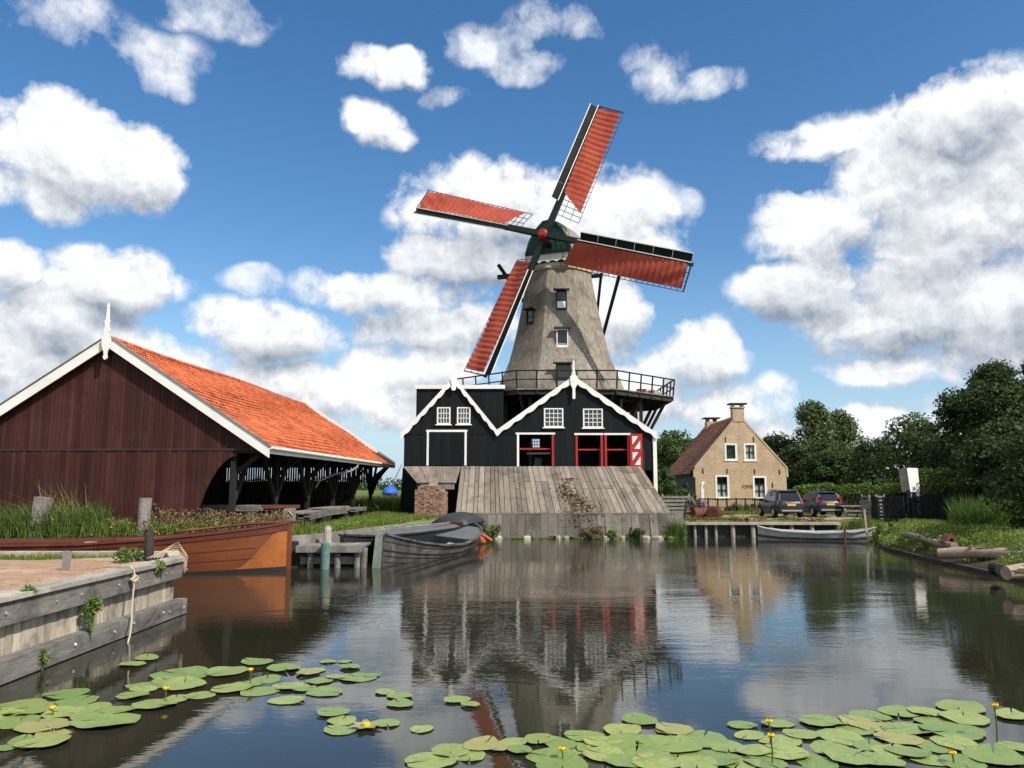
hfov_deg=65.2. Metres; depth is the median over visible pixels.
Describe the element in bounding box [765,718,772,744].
water lily flower
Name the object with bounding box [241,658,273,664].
lily pad
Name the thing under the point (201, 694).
lily pad
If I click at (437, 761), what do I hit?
lily pad
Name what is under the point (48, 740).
lily pad
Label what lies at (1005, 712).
lily pad
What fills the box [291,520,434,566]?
bank edging
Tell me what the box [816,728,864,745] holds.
lily pad
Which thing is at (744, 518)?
weeds
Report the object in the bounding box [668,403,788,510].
brick house
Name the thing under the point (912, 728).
lily pad
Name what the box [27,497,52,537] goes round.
mooring post
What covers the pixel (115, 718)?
lily pad
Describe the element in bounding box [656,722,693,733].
lily pad
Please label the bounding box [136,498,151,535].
mooring post
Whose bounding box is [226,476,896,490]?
distant woods
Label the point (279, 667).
lily pad
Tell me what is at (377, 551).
mooring pile
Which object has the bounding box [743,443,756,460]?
window
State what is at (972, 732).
lily pad
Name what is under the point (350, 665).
lily pad
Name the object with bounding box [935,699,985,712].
lily pad
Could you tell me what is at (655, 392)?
board stack
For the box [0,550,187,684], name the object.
quay wall
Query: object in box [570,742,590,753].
lily pad
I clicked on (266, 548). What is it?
wooden barge
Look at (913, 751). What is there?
lily pad
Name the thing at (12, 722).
lily pad
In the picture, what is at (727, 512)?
grass
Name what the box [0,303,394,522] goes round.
shed
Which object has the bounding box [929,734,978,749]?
lily pad
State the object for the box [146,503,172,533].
bush
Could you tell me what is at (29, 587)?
bush
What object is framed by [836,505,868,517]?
picnic table
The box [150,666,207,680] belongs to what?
lily pad
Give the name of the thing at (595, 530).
bush
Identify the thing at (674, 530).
reed clump
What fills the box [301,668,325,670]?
lily pad
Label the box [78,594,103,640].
bush
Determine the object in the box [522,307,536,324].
window
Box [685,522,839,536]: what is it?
quay
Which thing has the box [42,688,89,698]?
lily pad
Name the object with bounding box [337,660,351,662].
lily pad
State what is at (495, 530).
bush
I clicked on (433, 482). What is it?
timber block
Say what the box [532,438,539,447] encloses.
inner window
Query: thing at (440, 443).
boarded door
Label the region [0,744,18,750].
lily pad
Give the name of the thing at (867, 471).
tree
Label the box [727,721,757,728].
lily pad
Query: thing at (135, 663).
lily pad
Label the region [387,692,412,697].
lily pad
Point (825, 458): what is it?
tree
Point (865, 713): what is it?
lily pad
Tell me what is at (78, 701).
lily pad
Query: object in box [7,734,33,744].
lily pad
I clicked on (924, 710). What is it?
lily pad
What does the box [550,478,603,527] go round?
bark debris
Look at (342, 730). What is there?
lily pad
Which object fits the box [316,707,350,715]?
lily pad
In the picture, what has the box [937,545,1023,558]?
log
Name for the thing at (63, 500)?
reed clump
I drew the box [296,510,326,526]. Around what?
plank stack
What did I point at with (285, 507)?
sawhorse
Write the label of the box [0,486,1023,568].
ground
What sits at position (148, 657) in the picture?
lily pad
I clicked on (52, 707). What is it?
water lily flower
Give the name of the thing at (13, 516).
grass
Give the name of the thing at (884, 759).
lily pad
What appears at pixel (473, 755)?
lily pad
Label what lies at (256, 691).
lily pad
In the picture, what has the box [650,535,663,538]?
stone block
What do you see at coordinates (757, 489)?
window
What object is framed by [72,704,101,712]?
lily pad
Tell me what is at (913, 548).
weeds
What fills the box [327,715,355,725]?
lily pad
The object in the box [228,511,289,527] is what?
bush
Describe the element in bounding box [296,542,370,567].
landing stage
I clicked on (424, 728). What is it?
lily pad
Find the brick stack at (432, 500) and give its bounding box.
[414,486,447,517]
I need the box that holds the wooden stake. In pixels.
[61,551,71,569]
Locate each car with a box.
[758,489,804,517]
[801,491,843,516]
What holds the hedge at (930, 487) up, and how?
on the ground at (846, 524)
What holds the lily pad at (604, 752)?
on the water
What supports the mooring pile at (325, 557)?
in the water
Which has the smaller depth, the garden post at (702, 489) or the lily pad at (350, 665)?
the lily pad at (350, 665)
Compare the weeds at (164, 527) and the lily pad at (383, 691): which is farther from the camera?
the weeds at (164, 527)
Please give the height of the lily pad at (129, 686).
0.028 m
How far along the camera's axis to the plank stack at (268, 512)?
37.02 m
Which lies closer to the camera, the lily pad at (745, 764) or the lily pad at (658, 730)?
the lily pad at (745, 764)
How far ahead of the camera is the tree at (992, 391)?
49.55 m
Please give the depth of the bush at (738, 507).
60.86 m
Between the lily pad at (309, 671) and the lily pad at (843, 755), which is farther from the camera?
the lily pad at (309, 671)
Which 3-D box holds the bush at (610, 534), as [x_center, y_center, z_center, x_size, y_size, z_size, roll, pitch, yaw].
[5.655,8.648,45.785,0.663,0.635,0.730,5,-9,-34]
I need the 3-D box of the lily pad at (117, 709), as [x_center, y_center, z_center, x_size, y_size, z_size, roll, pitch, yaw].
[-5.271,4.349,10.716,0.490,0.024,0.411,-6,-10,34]
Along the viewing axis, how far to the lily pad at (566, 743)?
9.36 m
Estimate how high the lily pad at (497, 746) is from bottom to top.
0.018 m
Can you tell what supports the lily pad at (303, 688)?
on the water
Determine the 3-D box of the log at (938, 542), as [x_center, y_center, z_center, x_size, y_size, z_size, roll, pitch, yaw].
[18.013,6.695,34.694,0.366,0.490,8.100,-2,-7,13]
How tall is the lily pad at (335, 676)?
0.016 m
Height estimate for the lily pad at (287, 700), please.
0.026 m
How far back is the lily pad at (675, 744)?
9.23 m
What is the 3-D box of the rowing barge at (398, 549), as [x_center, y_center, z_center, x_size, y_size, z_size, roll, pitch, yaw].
[-3.335,7.199,36.283,3.080,1.609,12.345,-2,-7,13]
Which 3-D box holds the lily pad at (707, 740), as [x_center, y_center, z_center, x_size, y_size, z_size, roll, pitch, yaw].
[2.280,4.210,9.539,0.596,0.032,0.645,-2,-7,22]
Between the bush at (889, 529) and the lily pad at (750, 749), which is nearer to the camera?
the lily pad at (750, 749)
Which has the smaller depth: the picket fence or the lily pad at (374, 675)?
the lily pad at (374, 675)
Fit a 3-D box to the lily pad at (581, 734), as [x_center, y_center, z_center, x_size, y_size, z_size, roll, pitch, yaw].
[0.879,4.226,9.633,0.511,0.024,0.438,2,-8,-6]
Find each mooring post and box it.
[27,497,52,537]
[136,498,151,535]
[143,528,153,560]
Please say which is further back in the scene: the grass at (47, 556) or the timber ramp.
the timber ramp
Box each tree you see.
[652,429,693,492]
[762,430,802,488]
[778,442,833,490]
[786,399,839,484]
[791,449,855,491]
[825,408,868,456]
[831,441,884,493]
[839,436,908,495]
[868,411,938,508]
[891,425,960,496]
[916,434,964,482]
[922,358,1023,471]
[948,415,1023,523]
[962,358,1023,443]
[981,404,1023,529]
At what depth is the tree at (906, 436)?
65.70 m
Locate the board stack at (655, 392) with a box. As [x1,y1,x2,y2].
[648,390,660,393]
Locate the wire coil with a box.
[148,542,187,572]
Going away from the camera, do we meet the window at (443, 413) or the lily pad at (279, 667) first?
the lily pad at (279, 667)
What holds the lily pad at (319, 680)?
on the water
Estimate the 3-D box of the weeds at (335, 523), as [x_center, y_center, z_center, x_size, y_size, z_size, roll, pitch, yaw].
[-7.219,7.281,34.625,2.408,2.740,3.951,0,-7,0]
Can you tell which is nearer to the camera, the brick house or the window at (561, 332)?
the window at (561, 332)
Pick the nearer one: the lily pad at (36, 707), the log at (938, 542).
the lily pad at (36, 707)
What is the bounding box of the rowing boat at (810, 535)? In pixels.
[757,525,875,540]
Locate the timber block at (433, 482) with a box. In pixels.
[429,479,437,485]
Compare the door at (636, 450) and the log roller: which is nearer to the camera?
the log roller
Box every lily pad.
[0,698,48,708]
[0,708,28,720]
[0,714,41,728]
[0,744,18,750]
[3,702,57,713]
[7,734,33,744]
[13,718,71,732]
[13,734,70,747]
[34,727,70,736]
[41,706,84,717]
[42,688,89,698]
[55,695,98,706]
[69,708,111,720]
[70,712,140,727]
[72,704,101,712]
[81,702,111,708]
[101,706,135,713]
[115,691,148,698]
[118,661,145,665]
[125,682,162,688]
[129,685,156,691]
[131,699,177,708]
[134,654,158,659]
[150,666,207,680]
[151,676,176,684]
[162,675,206,689]
[164,694,188,701]
[183,669,205,673]
[184,691,215,698]
[206,666,247,675]
[210,683,254,692]
[234,681,263,686]
[240,686,280,695]
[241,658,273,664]
[251,674,280,683]
[266,663,299,670]
[267,696,305,703]
[272,682,309,688]
[292,686,315,690]
[296,669,320,674]
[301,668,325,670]
[306,677,332,683]
[306,686,342,695]
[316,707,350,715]
[320,659,335,662]
[324,725,356,734]
[326,674,344,677]
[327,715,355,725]
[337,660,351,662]
[338,673,375,681]
[340,663,359,667]
[363,673,381,676]
[375,688,394,693]
[377,719,399,726]
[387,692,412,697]
[387,698,412,706]
[404,752,458,767]
[410,725,433,732]
[431,743,469,756]
[444,695,470,701]
[457,750,485,760]
[461,701,479,705]
[463,735,497,749]
[488,742,508,750]
[498,738,526,744]
[507,744,531,752]
[524,733,552,743]
[525,746,577,762]
[536,751,587,767]
[544,735,577,748]
[564,730,604,741]
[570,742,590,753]
[577,743,598,751]
[582,746,626,761]
[583,736,624,746]
[601,737,673,766]
[603,723,640,733]
[606,733,646,745]
[621,712,657,724]
[631,752,680,767]
[636,735,669,744]
[655,725,677,734]
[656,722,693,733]
[657,735,702,751]
[670,741,702,758]
[676,755,717,767]
[677,730,728,746]
[687,750,740,765]
[710,740,741,751]
[724,756,761,767]
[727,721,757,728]
[734,730,764,738]
[735,744,774,754]
[744,755,787,767]
[758,743,809,759]
[759,735,801,745]
[760,719,794,726]
[782,729,820,738]
[794,752,838,767]
[798,714,848,725]
[810,740,849,753]
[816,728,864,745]
[823,748,877,764]
[835,724,875,734]
[839,714,891,730]
[848,709,891,720]
[853,739,881,750]
[856,752,905,765]
[870,743,906,757]
[873,731,925,744]
[877,705,918,716]
[881,722,935,733]
[885,746,931,756]
[906,706,940,715]
[910,755,946,765]
[913,716,957,723]
[917,739,953,752]
[918,723,985,739]
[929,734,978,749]
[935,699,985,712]
[939,709,989,724]
[939,754,987,767]
[962,743,1023,764]
[996,707,1023,718]
[997,741,1023,750]
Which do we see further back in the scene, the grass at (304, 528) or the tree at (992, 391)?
the tree at (992, 391)
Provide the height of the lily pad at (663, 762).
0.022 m
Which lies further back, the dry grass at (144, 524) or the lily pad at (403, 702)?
the dry grass at (144, 524)
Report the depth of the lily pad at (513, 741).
9.38 m
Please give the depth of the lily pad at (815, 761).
8.73 m
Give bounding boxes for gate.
[661,494,697,515]
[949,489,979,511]
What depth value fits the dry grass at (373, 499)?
59.43 m
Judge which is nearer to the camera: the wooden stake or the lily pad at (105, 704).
the lily pad at (105, 704)
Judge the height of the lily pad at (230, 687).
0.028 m
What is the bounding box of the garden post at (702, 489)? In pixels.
[700,481,704,502]
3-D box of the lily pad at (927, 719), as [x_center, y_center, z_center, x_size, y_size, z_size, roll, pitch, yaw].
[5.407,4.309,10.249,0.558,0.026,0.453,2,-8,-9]
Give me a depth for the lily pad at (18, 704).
11.07 m
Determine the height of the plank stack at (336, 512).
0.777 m
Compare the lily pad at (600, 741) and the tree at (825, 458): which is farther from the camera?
the tree at (825, 458)
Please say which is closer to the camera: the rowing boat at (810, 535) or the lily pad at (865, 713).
the lily pad at (865, 713)
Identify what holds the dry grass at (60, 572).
on the ground at (846, 524)
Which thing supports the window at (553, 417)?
in the sawmill
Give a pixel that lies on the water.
(519, 638)
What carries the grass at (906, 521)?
on the ground at (846, 524)
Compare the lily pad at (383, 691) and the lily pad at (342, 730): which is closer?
the lily pad at (342, 730)
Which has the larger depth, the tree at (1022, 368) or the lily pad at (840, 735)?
the tree at (1022, 368)
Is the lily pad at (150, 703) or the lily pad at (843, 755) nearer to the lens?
the lily pad at (843, 755)
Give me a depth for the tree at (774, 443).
87.24 m
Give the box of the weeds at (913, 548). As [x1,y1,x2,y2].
[885,521,1023,564]
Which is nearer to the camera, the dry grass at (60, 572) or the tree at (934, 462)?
the dry grass at (60, 572)
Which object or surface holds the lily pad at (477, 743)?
on the water
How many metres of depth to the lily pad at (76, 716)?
10.49 m
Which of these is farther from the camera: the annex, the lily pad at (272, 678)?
the annex
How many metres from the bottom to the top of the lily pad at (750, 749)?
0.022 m
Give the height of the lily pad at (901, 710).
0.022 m
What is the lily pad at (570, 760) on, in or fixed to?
on the water
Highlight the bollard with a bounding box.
[323,526,331,543]
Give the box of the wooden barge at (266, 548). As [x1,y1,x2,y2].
[0,520,301,573]
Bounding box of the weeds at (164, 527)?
[0,517,292,538]
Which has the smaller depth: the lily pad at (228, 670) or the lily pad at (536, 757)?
the lily pad at (536, 757)
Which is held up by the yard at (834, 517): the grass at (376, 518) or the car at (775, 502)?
the car at (775, 502)
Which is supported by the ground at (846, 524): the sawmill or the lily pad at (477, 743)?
the sawmill
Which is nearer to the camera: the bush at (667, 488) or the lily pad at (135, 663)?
the lily pad at (135, 663)
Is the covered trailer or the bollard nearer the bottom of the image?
the bollard
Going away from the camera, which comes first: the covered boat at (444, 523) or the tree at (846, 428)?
the covered boat at (444, 523)
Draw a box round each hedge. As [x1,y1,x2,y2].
[793,481,909,513]
[912,467,963,519]
[957,464,997,506]
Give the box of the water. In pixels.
[0,537,1023,767]
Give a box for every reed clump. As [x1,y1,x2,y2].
[5,481,108,535]
[65,502,115,536]
[664,517,688,538]
[942,493,1021,525]
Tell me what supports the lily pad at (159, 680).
on the water
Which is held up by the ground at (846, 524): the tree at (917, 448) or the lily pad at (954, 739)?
the tree at (917, 448)
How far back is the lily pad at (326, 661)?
13.74 m
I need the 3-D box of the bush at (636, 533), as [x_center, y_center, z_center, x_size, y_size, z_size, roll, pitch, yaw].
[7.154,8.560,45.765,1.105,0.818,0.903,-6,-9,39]
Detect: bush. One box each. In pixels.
[18,584,38,591]
[38,648,51,670]
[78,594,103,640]
[112,546,145,563]
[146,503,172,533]
[151,558,166,576]
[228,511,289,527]
[483,522,501,537]
[579,525,604,538]
[605,530,616,538]
[628,526,645,538]
[657,467,683,506]
[670,482,697,510]
[723,502,756,511]
[869,522,904,540]
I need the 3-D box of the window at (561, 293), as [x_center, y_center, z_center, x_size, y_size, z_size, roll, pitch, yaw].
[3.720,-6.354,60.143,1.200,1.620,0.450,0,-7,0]
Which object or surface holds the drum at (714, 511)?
on the yard at (834, 517)
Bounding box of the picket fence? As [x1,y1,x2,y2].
[870,488,949,522]
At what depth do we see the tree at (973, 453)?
43.62 m
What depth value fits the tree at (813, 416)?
83.30 m
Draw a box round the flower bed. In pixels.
[697,499,710,507]
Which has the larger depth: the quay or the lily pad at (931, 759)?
the quay
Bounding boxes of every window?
[435,407,451,424]
[455,407,471,424]
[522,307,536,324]
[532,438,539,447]
[543,408,564,427]
[553,288,569,309]
[553,362,572,380]
[554,327,570,346]
[582,409,604,428]
[715,475,729,497]
[724,443,737,460]
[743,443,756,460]
[752,476,766,497]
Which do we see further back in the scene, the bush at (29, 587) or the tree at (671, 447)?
the tree at (671, 447)
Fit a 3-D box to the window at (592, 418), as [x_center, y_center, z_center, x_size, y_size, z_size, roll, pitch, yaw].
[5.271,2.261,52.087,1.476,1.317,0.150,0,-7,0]
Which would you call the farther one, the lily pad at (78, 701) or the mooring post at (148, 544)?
the mooring post at (148, 544)
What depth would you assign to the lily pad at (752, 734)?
9.68 m
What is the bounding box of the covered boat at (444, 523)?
[338,512,484,560]
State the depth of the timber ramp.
47.93 m
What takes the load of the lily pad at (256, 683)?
on the water
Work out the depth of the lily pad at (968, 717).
10.37 m
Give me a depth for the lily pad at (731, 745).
9.25 m
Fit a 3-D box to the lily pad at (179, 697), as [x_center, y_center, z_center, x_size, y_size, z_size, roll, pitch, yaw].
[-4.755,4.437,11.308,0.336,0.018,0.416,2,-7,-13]
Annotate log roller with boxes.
[942,534,956,542]
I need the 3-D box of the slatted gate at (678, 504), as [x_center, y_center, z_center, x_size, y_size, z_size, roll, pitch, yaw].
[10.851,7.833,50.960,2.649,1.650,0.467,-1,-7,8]
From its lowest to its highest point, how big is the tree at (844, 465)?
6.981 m
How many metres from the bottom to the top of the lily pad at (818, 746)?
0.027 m
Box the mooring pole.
[863,509,868,541]
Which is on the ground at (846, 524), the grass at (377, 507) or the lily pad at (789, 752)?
the grass at (377, 507)
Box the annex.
[415,385,504,428]
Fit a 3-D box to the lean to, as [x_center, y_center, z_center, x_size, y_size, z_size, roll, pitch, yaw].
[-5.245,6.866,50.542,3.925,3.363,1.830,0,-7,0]
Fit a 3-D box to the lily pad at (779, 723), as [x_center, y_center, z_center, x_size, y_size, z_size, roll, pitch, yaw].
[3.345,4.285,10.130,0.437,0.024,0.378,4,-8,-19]
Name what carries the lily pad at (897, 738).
on the water
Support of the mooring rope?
hanging from the quay wall
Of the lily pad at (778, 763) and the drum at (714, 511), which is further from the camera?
the drum at (714, 511)
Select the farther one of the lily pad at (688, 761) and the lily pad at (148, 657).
the lily pad at (148, 657)
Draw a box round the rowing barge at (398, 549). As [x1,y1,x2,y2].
[380,523,492,565]
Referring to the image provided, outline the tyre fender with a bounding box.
[987,563,1002,574]
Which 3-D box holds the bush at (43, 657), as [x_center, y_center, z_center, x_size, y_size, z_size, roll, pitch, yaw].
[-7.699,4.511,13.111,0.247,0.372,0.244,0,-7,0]
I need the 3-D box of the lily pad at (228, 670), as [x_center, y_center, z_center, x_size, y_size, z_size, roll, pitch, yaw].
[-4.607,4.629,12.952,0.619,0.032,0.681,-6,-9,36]
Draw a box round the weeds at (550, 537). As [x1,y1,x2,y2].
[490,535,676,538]
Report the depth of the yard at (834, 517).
52.90 m
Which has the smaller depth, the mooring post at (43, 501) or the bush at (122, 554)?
the bush at (122, 554)
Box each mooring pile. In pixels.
[320,542,329,568]
[372,532,382,567]
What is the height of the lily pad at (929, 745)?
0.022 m
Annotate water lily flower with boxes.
[49,705,56,714]
[162,686,168,699]
[248,667,253,682]
[350,719,381,728]
[558,745,565,758]
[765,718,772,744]
[767,732,774,762]
[947,749,956,762]
[990,702,998,740]
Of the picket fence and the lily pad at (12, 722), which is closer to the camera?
the lily pad at (12, 722)
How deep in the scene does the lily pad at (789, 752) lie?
9.03 m
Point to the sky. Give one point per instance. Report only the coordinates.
(241, 183)
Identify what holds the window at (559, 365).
in the windmill
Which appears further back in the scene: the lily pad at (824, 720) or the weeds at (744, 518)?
the weeds at (744, 518)
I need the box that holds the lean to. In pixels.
[400,466,460,513]
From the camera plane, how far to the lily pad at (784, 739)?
9.48 m
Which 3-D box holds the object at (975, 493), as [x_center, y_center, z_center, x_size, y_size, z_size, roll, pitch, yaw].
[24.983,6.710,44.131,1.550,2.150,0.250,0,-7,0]
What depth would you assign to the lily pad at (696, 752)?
9.00 m
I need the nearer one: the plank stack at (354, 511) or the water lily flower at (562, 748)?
the water lily flower at (562, 748)
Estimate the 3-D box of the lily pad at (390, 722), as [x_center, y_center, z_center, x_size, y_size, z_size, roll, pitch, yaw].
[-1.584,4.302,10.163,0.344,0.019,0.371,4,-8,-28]
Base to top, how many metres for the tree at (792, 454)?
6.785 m
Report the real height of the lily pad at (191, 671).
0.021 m
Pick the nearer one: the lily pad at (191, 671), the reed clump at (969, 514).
the lily pad at (191, 671)
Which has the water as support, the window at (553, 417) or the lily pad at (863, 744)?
the lily pad at (863, 744)
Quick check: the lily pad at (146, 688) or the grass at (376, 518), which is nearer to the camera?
the lily pad at (146, 688)
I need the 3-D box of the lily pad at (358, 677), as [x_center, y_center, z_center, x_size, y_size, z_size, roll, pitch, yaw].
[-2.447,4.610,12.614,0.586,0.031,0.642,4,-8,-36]
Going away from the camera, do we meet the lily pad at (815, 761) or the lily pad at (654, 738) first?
the lily pad at (815, 761)
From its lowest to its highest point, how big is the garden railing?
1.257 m
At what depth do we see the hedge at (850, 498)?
58.86 m
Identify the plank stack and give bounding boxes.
[200,505,269,516]
[250,504,271,517]
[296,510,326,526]
[307,506,349,522]
[346,507,366,516]
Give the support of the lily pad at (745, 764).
on the water
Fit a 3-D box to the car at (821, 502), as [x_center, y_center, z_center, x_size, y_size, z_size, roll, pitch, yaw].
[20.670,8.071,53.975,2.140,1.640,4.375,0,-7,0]
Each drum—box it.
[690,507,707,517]
[706,506,722,517]
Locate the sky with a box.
[0,0,1023,485]
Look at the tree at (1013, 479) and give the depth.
34.93 m
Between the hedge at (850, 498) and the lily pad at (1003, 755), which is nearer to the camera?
the lily pad at (1003, 755)
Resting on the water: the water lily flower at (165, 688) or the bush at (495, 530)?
the water lily flower at (165, 688)
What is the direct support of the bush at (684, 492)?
on the ground at (846, 524)
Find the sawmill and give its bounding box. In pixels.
[400,360,657,512]
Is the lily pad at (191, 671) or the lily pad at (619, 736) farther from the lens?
the lily pad at (191, 671)
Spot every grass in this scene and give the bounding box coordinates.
[0,499,118,538]
[0,512,284,534]
[0,518,320,538]
[0,551,136,559]
[1,557,136,588]
[310,511,436,532]
[312,495,400,512]
[339,492,400,507]
[678,510,844,519]
[850,517,1023,565]
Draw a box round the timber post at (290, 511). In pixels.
[286,508,295,524]
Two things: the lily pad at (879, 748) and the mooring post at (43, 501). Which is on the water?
the lily pad at (879, 748)
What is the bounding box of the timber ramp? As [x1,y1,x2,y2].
[456,466,684,538]
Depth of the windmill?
59.92 m
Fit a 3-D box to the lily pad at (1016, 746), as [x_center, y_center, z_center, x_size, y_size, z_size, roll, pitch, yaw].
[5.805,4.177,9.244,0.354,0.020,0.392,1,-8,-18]
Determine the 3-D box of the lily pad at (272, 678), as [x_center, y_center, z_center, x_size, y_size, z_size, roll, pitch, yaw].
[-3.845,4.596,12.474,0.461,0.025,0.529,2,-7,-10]
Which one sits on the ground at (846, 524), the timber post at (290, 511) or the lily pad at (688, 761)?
the timber post at (290, 511)
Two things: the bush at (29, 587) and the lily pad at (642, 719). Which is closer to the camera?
the lily pad at (642, 719)
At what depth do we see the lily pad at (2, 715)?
10.58 m
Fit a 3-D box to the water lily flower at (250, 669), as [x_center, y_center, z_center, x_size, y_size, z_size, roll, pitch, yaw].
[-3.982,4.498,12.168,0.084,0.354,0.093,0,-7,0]
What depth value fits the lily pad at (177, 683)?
12.12 m
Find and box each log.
[901,530,957,547]
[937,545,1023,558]
[1000,563,1023,579]
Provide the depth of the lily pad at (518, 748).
9.11 m
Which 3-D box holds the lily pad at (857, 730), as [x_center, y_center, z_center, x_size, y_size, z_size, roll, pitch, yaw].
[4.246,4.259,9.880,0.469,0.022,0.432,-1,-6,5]
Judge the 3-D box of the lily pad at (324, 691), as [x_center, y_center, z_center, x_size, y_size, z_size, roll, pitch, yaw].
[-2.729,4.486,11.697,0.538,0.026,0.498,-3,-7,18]
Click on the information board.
(912, 478)
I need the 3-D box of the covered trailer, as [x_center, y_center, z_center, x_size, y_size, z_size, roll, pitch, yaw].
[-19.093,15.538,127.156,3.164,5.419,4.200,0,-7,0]
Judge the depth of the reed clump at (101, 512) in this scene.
30.57 m
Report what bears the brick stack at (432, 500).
on the ground at (846, 524)
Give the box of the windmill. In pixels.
[413,103,693,514]
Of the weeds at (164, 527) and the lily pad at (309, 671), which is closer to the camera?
the lily pad at (309, 671)
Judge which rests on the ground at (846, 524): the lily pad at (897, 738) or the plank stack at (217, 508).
the plank stack at (217, 508)
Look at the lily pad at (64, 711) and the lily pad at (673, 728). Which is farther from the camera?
the lily pad at (64, 711)
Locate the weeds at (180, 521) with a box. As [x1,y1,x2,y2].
[128,508,295,534]
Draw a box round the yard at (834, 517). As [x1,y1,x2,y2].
[707,514,907,519]
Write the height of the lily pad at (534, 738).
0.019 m
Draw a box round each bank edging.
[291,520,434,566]
[875,541,1023,582]
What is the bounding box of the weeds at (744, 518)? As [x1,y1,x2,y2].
[683,515,825,536]
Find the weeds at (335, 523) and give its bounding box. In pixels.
[323,520,365,531]
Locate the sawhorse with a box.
[236,505,299,518]
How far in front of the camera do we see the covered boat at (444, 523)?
36.46 m
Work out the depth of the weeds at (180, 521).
30.85 m
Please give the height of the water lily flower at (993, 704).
0.536 m
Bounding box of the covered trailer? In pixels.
[381,465,401,496]
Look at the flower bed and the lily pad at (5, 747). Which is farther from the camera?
the flower bed
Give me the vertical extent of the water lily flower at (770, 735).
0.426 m
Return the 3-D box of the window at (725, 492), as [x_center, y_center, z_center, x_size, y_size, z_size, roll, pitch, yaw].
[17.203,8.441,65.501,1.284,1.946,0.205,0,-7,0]
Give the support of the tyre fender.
attached to the bank edging at (950, 563)
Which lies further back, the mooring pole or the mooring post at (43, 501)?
the mooring pole
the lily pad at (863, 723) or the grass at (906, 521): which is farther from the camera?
the grass at (906, 521)
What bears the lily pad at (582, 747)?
on the water
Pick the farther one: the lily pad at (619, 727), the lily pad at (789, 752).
the lily pad at (619, 727)
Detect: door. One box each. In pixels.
[429,432,463,464]
[630,434,642,466]
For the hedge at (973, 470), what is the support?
on the ground at (846, 524)
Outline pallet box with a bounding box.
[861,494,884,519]
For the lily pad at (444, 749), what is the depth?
9.12 m
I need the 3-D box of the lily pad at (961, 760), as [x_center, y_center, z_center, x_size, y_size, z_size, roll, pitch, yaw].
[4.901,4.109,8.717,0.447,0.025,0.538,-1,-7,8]
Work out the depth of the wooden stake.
16.82 m
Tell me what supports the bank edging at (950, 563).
on the ground at (846, 524)
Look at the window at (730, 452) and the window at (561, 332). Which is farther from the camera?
the window at (730, 452)
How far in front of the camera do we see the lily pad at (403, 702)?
11.07 m
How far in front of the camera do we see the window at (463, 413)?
52.15 m
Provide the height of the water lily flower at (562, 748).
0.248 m
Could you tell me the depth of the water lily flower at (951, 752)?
8.70 m
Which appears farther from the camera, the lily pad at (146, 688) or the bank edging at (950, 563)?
the bank edging at (950, 563)
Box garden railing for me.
[698,498,763,511]
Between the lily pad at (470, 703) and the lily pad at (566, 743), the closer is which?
the lily pad at (566, 743)
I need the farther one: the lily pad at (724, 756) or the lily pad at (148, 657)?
the lily pad at (148, 657)
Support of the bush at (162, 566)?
on the quay wall
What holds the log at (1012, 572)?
on the ground at (846, 524)
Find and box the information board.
[898,468,919,503]
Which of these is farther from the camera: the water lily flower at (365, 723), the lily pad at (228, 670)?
the lily pad at (228, 670)
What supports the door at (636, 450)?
in the sawmill
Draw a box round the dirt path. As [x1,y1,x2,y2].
[0,557,146,591]
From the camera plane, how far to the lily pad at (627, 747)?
9.00 m
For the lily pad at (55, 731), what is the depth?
9.77 m
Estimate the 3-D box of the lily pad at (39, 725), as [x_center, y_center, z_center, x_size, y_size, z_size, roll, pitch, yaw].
[-5.859,4.264,10.028,0.706,0.038,0.662,-7,-11,43]
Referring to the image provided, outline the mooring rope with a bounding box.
[103,565,139,642]
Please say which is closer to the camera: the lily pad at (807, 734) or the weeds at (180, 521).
the lily pad at (807, 734)

